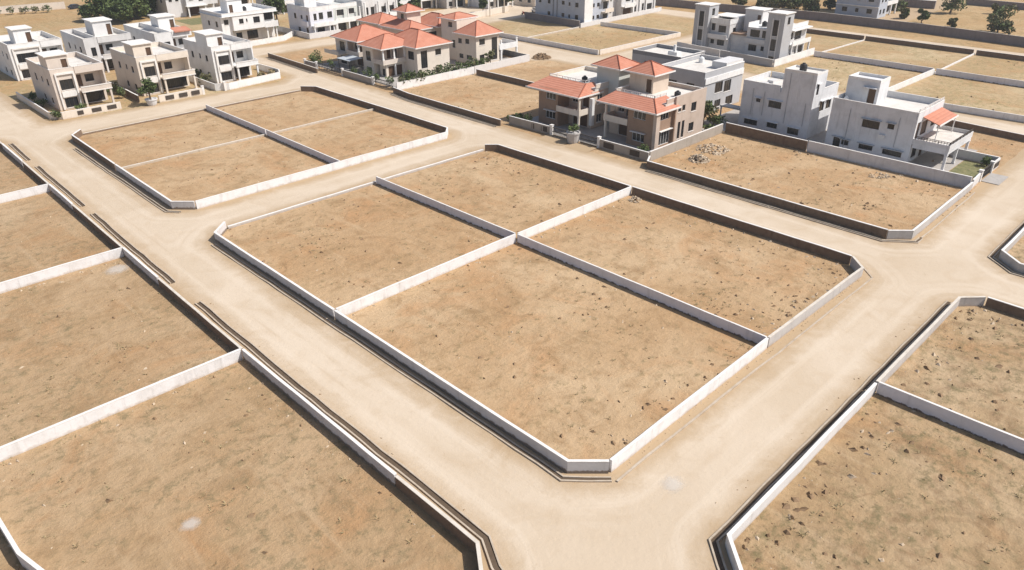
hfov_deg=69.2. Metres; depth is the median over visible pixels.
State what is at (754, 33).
window
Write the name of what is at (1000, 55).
boundary wall
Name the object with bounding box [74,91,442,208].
plot soil
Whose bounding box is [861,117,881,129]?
window
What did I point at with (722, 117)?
shrub
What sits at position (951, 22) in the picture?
tree
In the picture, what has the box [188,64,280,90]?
compound wall
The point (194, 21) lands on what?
grass
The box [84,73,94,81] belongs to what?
window
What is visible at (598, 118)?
window
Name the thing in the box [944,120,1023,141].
boundary wall
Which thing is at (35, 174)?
boundary wall
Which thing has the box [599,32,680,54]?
boundary wall
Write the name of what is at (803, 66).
water tank
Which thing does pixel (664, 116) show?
window
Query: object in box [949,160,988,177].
lawn
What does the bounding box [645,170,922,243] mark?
roadside drain
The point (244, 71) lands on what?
window
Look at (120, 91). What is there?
shrub
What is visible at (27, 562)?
side wall
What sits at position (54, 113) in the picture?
shrub
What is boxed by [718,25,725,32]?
window
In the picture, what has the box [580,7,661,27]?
boundary wall
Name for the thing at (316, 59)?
shrub
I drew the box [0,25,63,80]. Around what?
villa
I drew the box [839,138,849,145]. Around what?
window
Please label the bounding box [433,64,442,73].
shrub
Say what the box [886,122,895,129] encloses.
window
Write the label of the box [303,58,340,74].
compound wall
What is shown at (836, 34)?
boundary wall
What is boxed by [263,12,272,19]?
window
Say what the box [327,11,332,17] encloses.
window
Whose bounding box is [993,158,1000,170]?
compound wall
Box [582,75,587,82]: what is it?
water tank
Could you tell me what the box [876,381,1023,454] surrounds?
cross wall
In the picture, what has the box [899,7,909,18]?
tree
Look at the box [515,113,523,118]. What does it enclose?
shrub
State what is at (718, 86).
window
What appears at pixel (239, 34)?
window
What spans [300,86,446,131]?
boundary wall
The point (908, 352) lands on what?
boundary wall
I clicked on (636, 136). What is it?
window
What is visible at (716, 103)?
window
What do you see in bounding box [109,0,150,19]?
tree
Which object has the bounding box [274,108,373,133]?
cross wall
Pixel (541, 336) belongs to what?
dry grass
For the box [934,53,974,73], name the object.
boundary wall
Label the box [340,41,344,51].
window
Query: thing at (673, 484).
lime patch
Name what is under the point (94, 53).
window
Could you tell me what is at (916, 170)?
boundary wall
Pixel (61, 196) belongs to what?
boundary wall
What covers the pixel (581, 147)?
driveway ramp
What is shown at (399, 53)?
villa
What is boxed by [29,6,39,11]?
shrub
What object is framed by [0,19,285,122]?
plot soil
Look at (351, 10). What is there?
window
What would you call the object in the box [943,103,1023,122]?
boundary wall
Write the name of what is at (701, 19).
window
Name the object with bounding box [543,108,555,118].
window
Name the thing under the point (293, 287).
boundary wall
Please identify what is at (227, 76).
window
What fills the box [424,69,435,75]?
shrub
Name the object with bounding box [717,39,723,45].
window
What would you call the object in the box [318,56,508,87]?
villa yard
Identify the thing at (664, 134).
window
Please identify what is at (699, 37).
window
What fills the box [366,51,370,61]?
window
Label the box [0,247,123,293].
side wall
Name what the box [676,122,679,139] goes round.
window
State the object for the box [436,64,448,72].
shrub
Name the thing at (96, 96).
window
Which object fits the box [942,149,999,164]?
compound wall
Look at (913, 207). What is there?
plot soil
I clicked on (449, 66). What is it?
shrub
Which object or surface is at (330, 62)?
shrub
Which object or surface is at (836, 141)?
window
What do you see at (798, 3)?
tree
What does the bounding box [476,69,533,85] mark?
boundary wall
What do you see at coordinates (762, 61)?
boundary wall
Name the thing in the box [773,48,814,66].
boundary wall
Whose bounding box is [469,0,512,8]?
villa
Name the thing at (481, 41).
window
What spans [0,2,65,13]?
boundary wall
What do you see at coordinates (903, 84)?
boundary wall
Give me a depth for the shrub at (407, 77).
147.25 m
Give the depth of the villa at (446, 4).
242.14 m
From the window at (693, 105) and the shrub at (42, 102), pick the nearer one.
the window at (693, 105)
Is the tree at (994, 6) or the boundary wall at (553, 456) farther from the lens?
the tree at (994, 6)
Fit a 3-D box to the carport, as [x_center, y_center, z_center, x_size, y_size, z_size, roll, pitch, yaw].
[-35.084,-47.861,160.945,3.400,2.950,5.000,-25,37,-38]
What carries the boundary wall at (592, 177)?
on the ground at (971, 17)
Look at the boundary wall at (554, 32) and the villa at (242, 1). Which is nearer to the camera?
the boundary wall at (554, 32)
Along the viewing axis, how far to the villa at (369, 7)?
208.34 m
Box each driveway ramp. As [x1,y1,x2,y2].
[537,134,567,145]
[566,143,595,152]
[981,173,1007,184]
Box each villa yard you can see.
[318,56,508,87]
[531,116,705,151]
[704,109,977,170]
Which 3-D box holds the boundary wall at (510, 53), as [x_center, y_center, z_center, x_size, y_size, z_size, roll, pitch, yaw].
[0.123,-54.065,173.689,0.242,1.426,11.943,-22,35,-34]
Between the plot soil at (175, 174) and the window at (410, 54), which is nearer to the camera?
the plot soil at (175, 174)
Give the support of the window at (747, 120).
in the villa at (794, 101)
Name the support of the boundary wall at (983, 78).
on the ground at (971, 17)
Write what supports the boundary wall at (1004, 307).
on the ground at (971, 17)
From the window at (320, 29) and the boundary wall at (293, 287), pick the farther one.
the window at (320, 29)
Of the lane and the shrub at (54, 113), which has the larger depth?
the lane
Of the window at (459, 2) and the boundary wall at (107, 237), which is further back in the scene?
the window at (459, 2)
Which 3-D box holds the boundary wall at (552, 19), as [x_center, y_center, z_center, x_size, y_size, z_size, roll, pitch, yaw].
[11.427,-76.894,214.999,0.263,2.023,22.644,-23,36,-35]
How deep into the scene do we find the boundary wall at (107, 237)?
86.87 m
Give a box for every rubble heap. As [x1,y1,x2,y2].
[628,196,641,202]
[688,154,710,163]
[695,143,730,155]
[868,172,890,178]
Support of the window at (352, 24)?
in the villa at (345, 14)
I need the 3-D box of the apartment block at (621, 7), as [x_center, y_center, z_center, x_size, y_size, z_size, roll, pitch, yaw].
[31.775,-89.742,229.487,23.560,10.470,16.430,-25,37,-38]
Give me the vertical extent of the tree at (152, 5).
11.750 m
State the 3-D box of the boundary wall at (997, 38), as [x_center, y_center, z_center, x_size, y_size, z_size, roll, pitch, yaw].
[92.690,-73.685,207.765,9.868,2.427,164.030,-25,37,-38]
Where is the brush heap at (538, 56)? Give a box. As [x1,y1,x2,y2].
[532,53,551,59]
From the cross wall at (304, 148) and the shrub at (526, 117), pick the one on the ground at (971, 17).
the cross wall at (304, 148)
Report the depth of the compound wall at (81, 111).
132.31 m
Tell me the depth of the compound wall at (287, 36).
191.48 m
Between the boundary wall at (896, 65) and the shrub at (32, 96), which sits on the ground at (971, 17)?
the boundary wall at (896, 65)
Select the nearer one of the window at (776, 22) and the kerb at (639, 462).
the kerb at (639, 462)
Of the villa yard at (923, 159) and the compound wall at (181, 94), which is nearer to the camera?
the villa yard at (923, 159)
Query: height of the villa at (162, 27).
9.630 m
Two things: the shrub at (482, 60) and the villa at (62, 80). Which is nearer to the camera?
the villa at (62, 80)
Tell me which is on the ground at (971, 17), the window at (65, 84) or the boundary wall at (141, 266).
the boundary wall at (141, 266)
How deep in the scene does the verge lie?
195.23 m
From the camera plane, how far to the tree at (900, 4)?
231.45 m
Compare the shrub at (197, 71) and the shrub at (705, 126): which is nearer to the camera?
the shrub at (705, 126)
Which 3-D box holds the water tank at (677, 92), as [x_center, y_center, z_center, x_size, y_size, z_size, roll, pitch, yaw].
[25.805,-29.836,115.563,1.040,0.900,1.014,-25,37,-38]
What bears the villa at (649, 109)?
on the villa yard at (599, 131)
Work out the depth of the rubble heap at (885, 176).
102.39 m
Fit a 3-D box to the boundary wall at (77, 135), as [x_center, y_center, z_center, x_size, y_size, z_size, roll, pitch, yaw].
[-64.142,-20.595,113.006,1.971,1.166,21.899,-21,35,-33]
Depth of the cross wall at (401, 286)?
75.80 m
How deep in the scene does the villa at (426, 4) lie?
240.90 m
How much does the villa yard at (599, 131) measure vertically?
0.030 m
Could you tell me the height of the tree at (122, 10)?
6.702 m
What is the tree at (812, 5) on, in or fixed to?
on the ground at (971, 17)
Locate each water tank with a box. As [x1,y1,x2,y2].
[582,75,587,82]
[674,90,680,96]
[699,56,704,62]
[799,62,807,70]
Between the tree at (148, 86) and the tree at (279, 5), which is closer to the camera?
the tree at (148, 86)
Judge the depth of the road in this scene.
66.94 m
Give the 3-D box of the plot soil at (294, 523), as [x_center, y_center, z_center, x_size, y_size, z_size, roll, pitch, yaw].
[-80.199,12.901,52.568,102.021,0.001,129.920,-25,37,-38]
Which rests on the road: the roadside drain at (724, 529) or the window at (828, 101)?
the roadside drain at (724, 529)
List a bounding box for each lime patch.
[112,266,123,270]
[185,520,194,526]
[667,480,678,488]
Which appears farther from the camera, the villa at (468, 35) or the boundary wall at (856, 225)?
the villa at (468, 35)
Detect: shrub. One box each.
[6,7,13,14]
[18,6,28,12]
[27,91,36,99]
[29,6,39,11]
[34,98,48,106]
[40,5,51,11]
[49,109,60,119]
[74,103,86,108]
[106,81,118,94]
[116,86,124,96]
[192,69,200,76]
[198,73,211,82]
[313,56,322,63]
[327,58,335,68]
[362,67,372,76]
[373,73,379,80]
[385,76,393,83]
[397,76,405,83]
[402,72,410,80]
[407,70,418,79]
[415,70,425,80]
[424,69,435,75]
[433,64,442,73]
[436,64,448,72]
[443,61,452,71]
[451,64,458,70]
[455,61,466,69]
[464,60,470,67]
[468,57,474,66]
[473,58,481,65]
[479,58,486,64]
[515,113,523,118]
[524,113,532,120]
[568,123,579,131]
[636,143,648,150]
[702,124,713,129]
[706,114,720,124]
[716,116,727,123]
[980,156,991,166]
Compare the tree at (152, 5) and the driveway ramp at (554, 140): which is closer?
the driveway ramp at (554, 140)
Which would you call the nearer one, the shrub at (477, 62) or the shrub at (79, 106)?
the shrub at (79, 106)
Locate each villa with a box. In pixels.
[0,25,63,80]
[25,50,114,110]
[60,16,131,72]
[109,39,197,96]
[123,13,191,48]
[154,0,217,17]
[182,29,258,83]
[198,0,278,39]
[214,0,252,6]
[256,0,293,14]
[286,0,336,32]
[316,0,360,30]
[324,24,395,66]
[350,0,397,24]
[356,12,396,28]
[356,28,452,76]
[378,3,442,36]
[397,0,410,3]
[420,0,436,8]
[433,0,468,8]
[436,11,517,64]
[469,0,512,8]
[514,0,534,6]
[525,54,640,130]
[595,60,706,149]
[632,43,744,109]
[692,2,746,53]
[720,65,839,139]
[743,6,812,61]
[824,72,973,169]
[834,0,897,17]
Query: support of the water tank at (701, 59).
on the villa at (720, 78)
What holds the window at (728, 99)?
in the villa at (720, 78)
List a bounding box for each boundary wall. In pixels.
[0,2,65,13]
[2,143,23,167]
[22,161,49,188]
[48,184,73,211]
[71,129,115,170]
[72,204,123,253]
[83,90,299,134]
[114,164,195,209]
[122,247,158,285]
[157,277,242,356]
[195,127,447,208]
[213,221,334,318]
[227,149,483,228]
[241,349,396,486]
[268,53,317,72]
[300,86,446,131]
[334,310,608,473]
[393,87,500,125]
[395,475,482,569]
[396,67,473,89]
[469,6,507,17]
[474,54,529,73]
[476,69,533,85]
[485,144,630,190]
[499,33,598,54]
[504,49,527,56]
[525,12,579,27]
[529,27,578,37]
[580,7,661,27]
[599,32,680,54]
[600,22,677,34]
[609,337,768,471]
[632,186,851,264]
[646,156,887,238]
[655,0,1023,46]
[677,42,719,56]
[720,50,773,66]
[725,122,807,150]
[725,382,877,569]
[767,256,863,347]
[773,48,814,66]
[806,28,864,39]
[807,140,971,187]
[814,51,933,72]
[822,39,864,51]
[865,36,973,53]
[875,296,985,391]
[886,182,973,239]
[888,69,934,90]
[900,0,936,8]
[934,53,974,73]
[935,68,1023,87]
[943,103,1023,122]
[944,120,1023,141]
[965,0,1023,9]
[976,50,1023,60]
[985,296,1023,318]
[998,227,1023,273]
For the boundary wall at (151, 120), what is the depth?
131.53 m
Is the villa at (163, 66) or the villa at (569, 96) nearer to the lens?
the villa at (569, 96)
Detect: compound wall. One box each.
[16,92,121,119]
[112,82,139,101]
[158,85,204,102]
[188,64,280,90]
[252,26,295,45]
[282,27,340,38]
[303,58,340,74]
[340,68,392,89]
[509,116,566,138]
[580,133,649,161]
[649,123,722,160]
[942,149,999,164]
[972,160,995,187]
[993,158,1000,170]
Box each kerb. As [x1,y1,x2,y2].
[616,265,872,481]
[921,192,974,238]
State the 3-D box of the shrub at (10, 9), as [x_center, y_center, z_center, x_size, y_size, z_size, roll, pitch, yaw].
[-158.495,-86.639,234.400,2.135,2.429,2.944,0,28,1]
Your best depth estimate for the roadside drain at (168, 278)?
82.98 m
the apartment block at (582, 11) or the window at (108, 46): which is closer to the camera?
the window at (108, 46)
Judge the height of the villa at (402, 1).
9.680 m
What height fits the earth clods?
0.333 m
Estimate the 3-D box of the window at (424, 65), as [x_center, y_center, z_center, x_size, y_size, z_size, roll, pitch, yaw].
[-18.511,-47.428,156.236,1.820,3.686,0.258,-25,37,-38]
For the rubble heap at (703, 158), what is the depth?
108.32 m
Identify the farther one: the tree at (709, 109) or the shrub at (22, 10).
the shrub at (22, 10)
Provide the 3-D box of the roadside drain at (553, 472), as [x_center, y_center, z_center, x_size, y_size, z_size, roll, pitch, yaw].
[-13.526,4.404,67.414,2.805,0.186,55.785,-25,37,-38]
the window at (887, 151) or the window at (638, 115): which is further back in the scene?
the window at (638, 115)
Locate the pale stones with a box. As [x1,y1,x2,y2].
[3,29,1023,568]
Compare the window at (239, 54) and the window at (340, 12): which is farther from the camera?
the window at (340, 12)
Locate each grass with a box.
[1,30,1023,567]
[175,17,201,24]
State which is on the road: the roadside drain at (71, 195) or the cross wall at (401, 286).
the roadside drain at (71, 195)
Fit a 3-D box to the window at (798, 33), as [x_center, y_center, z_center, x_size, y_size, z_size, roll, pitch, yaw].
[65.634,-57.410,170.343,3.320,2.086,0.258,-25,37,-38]
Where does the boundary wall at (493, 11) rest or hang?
on the ground at (971, 17)
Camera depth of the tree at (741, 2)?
239.19 m
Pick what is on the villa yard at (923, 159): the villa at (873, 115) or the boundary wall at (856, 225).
the villa at (873, 115)
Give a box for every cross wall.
[122,134,265,168]
[206,105,266,134]
[266,129,339,163]
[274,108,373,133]
[335,234,515,315]
[376,176,514,237]
[517,186,631,237]
[517,234,766,343]
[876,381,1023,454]
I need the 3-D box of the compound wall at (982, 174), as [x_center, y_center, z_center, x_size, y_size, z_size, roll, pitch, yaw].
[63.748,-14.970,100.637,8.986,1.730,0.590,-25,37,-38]
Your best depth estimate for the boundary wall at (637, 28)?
203.16 m
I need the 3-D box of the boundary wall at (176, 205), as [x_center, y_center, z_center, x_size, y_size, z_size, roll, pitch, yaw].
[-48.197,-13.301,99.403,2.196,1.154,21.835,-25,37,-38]
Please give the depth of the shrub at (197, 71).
153.95 m
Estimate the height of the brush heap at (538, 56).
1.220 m
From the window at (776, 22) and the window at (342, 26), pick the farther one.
the window at (342, 26)
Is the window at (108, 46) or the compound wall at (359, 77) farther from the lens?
the window at (108, 46)
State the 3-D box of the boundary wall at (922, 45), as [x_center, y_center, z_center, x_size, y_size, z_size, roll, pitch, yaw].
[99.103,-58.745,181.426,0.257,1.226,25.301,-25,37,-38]
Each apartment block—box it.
[535,0,613,22]
[608,0,655,17]
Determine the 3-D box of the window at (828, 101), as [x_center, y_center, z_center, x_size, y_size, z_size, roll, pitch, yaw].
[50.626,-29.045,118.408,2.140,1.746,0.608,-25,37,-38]
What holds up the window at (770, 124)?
in the villa at (794, 101)
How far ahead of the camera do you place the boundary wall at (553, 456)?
56.45 m
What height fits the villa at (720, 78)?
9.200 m
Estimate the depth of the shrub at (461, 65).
156.57 m
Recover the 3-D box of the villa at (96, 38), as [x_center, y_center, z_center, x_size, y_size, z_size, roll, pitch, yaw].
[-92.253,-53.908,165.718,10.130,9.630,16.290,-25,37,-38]
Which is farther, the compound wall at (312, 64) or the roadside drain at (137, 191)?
the compound wall at (312, 64)
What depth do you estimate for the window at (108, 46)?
163.23 m
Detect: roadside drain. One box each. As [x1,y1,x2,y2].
[9,143,30,160]
[35,165,85,206]
[73,148,180,212]
[90,212,175,283]
[195,301,503,569]
[211,244,611,482]
[267,58,311,73]
[390,94,496,126]
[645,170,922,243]
[708,300,952,569]
[988,221,1023,277]
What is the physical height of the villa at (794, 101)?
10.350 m
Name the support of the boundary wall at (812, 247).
on the ground at (971, 17)
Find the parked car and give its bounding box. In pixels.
[67,4,80,8]
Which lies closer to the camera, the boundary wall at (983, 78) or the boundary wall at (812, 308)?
the boundary wall at (812, 308)
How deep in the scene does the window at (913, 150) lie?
107.80 m
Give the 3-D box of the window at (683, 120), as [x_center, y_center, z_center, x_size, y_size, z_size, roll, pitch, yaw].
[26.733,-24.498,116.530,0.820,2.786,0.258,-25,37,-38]
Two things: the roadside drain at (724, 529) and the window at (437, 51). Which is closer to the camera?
the roadside drain at (724, 529)
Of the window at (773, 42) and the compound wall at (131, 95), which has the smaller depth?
the compound wall at (131, 95)
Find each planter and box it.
[144,97,157,105]
[566,130,580,143]
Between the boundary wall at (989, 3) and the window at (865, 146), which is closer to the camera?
the window at (865, 146)
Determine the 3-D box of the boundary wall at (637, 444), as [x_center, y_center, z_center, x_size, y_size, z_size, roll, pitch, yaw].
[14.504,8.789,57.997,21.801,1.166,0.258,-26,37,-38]
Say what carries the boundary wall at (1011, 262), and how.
on the ground at (971, 17)
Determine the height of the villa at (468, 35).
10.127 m
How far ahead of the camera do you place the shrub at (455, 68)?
155.63 m
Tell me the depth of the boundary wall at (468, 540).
46.92 m
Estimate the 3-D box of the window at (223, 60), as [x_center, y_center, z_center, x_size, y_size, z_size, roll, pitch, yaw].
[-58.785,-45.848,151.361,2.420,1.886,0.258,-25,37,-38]
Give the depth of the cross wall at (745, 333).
72.69 m
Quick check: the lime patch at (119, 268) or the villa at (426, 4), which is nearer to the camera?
the lime patch at (119, 268)
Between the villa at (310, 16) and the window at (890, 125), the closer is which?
the window at (890, 125)
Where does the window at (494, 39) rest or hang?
in the villa at (468, 35)
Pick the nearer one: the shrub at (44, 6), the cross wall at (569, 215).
the cross wall at (569, 215)
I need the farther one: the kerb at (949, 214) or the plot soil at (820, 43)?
the plot soil at (820, 43)
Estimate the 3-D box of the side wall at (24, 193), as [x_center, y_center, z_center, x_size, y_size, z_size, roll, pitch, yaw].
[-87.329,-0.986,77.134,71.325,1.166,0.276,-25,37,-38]
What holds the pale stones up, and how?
on the ground at (971, 17)
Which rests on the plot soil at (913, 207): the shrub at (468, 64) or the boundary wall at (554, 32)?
the shrub at (468, 64)
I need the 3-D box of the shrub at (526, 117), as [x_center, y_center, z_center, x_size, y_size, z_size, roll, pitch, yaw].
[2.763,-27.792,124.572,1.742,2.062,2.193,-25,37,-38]
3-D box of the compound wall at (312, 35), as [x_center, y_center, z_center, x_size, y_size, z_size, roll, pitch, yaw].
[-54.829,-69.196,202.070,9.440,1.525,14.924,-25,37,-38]
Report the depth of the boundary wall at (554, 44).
184.56 m
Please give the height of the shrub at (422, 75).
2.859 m
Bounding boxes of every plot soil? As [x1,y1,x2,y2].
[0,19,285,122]
[0,148,477,569]
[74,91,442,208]
[141,0,325,47]
[222,151,853,458]
[276,45,1023,238]
[488,13,693,51]
[730,305,1023,569]
[744,41,1023,122]
[803,33,859,51]
[1007,236,1023,263]
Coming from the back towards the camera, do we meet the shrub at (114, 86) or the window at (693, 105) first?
the shrub at (114, 86)
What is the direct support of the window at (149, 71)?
in the villa at (163, 66)
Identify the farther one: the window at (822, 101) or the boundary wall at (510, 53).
the boundary wall at (510, 53)
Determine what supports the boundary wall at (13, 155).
on the ground at (971, 17)
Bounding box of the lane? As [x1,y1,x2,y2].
[878,0,964,21]
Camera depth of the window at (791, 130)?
118.13 m
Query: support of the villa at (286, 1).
on the plot soil at (283, 20)
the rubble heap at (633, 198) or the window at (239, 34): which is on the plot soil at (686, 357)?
the rubble heap at (633, 198)
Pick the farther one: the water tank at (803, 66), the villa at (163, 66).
the villa at (163, 66)
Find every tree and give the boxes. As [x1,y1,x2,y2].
[77,0,116,18]
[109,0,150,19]
[110,1,132,22]
[136,77,156,99]
[142,0,156,15]
[261,0,286,24]
[407,0,420,6]
[478,0,487,8]
[484,50,494,62]
[703,101,718,124]
[731,0,747,4]
[756,0,774,7]
[770,0,794,8]
[793,0,804,9]
[802,0,820,11]
[822,0,836,9]
[891,0,908,11]
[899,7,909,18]
[917,8,930,22]
[939,0,967,13]
[946,17,957,27]
[986,4,1019,34]
[991,3,1001,13]
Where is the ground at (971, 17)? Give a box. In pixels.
[0,0,1023,42]
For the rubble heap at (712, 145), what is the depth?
112.77 m
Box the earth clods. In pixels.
[0,30,1023,569]
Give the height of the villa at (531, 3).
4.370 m
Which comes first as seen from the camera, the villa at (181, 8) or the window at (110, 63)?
the window at (110, 63)
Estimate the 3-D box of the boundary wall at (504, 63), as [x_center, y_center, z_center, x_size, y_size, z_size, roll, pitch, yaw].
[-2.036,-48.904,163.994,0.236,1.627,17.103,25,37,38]
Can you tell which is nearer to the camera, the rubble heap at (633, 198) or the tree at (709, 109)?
the rubble heap at (633, 198)
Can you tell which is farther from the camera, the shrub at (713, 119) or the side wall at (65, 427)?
the shrub at (713, 119)
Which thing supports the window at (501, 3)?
in the villa at (493, 3)
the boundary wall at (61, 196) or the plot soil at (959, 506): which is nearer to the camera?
the plot soil at (959, 506)
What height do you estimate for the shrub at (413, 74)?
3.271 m
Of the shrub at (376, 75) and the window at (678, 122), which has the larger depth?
the shrub at (376, 75)
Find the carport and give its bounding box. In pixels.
[338,55,362,70]
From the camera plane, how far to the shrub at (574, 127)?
115.09 m
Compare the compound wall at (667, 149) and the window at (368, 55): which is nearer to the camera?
the compound wall at (667, 149)
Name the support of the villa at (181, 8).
on the plot soil at (283, 20)
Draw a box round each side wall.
[0,184,49,203]
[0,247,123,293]
[0,348,242,461]
[0,518,43,569]
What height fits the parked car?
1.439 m
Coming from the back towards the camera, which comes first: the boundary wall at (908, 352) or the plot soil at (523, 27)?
the plot soil at (523, 27)
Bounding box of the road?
[0,1,1023,569]
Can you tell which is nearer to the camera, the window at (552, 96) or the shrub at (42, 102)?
the window at (552, 96)
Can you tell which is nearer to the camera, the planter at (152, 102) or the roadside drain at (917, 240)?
the roadside drain at (917, 240)
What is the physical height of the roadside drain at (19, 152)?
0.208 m
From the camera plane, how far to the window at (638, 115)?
112.49 m
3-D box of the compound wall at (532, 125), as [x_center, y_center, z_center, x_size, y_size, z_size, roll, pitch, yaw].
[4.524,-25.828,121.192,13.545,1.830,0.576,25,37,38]
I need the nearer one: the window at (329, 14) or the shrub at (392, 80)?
the shrub at (392, 80)
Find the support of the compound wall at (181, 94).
on the ground at (971, 17)
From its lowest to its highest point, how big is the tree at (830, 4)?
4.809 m
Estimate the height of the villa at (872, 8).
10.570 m
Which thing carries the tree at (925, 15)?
on the ground at (971, 17)
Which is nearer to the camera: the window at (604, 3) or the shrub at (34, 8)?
the window at (604, 3)
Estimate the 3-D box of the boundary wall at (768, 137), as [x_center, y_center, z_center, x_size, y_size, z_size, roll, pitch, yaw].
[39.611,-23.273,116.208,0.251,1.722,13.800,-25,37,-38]
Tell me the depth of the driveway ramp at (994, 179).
101.05 m
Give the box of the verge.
[655,5,1023,52]
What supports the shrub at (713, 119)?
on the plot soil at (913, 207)
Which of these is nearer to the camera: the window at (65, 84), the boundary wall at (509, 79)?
the window at (65, 84)
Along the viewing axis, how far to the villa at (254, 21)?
191.44 m
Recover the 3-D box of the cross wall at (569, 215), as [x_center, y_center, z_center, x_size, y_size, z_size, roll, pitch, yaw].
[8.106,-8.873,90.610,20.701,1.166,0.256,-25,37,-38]
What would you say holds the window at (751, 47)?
in the villa at (781, 34)
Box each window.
[16,52,37,63]
[21,69,30,78]
[59,78,74,90]
[64,97,78,107]
[81,90,105,102]
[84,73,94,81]
[91,47,97,56]
[103,59,113,69]
[105,44,112,50]
[144,66,156,77]
[150,83,159,93]
[161,76,187,89]
[164,61,172,69]
[218,55,229,65]
[221,71,232,81]
[234,66,249,77]
[236,32,242,38]
[236,51,243,58]
[247,29,257,38]
[253,16,260,22]
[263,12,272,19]
[317,27,324,31]
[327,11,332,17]
[336,9,343,15]
[338,22,346,30]
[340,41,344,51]
[348,8,353,13]
[350,21,356,27]
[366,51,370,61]
[408,51,413,60]
[420,0,430,8]
[421,50,427,68]
[435,48,441,55]
[455,0,462,6]
[479,38,484,45]
[492,37,496,59]
[496,0,506,7]
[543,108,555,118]
[546,92,555,99]
[596,113,601,122]
[603,1,607,9]
[630,130,644,142]
[634,111,645,120]
[658,127,672,145]
[660,112,668,120]
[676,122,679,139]
[680,120,683,137]
[688,122,692,131]
[691,102,695,111]
[697,29,701,40]
[699,11,704,26]
[714,81,722,93]
[714,99,719,106]
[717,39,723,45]
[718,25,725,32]
[723,79,730,92]
[725,95,731,103]
[742,116,757,125]
[747,44,755,51]
[749,29,759,37]
[765,120,778,128]
[767,99,782,108]
[770,39,775,51]
[772,20,778,36]
[785,125,799,135]
[794,30,801,40]
[818,98,827,111]
[825,96,833,108]
[831,135,841,146]
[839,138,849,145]
[857,142,874,150]
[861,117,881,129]
[880,147,902,157]
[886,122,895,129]
[910,148,915,157]
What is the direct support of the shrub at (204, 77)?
on the plot soil at (10, 87)
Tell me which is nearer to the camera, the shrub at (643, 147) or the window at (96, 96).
the shrub at (643, 147)
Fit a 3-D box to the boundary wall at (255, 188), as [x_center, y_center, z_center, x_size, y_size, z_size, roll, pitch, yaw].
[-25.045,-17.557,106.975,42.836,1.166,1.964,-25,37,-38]
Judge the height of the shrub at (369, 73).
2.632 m
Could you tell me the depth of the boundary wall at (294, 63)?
166.81 m
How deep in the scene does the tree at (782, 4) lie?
233.85 m
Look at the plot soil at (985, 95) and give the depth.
159.04 m
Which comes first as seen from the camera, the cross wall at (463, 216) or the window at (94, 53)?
the cross wall at (463, 216)
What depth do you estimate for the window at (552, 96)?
123.02 m
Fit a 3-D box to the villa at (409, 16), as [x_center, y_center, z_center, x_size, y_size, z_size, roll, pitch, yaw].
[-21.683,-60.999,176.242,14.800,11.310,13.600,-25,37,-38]
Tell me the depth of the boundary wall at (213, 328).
68.92 m
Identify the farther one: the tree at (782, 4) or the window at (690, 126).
the tree at (782, 4)
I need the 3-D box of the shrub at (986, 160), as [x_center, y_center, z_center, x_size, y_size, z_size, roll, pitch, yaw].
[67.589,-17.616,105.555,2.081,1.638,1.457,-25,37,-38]
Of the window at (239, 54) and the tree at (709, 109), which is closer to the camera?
the tree at (709, 109)
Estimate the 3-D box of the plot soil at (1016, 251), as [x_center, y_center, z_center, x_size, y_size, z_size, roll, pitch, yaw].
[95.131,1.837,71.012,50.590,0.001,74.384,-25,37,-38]
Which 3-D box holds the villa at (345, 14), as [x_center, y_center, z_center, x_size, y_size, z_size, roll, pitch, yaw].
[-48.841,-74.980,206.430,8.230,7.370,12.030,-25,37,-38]
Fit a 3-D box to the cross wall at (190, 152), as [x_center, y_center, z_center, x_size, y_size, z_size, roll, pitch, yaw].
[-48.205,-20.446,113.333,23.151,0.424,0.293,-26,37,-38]
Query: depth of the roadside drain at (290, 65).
166.32 m
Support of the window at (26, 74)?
in the villa at (19, 44)
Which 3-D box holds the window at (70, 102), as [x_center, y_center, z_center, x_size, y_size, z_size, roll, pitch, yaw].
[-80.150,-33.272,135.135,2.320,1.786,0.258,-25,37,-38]
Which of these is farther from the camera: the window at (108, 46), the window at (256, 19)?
the window at (256, 19)
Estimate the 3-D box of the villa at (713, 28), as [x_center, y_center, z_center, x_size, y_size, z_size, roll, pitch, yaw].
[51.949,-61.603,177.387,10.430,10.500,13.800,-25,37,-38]
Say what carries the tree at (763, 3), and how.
on the ground at (971, 17)
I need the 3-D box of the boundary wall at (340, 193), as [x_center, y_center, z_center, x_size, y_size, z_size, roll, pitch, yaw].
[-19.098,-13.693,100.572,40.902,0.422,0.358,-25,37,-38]
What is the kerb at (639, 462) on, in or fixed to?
on the road
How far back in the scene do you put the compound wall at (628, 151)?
111.56 m
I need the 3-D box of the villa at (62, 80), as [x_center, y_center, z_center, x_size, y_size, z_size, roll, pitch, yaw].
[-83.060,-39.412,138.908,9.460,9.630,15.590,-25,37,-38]
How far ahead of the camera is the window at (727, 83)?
132.74 m
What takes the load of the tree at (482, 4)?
on the ground at (971, 17)
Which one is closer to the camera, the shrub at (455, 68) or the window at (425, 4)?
the shrub at (455, 68)
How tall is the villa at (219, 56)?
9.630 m
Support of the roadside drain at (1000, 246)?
on the road
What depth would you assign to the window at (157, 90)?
144.55 m
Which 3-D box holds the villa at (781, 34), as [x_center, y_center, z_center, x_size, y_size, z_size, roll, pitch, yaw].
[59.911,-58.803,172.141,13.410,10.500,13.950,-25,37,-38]

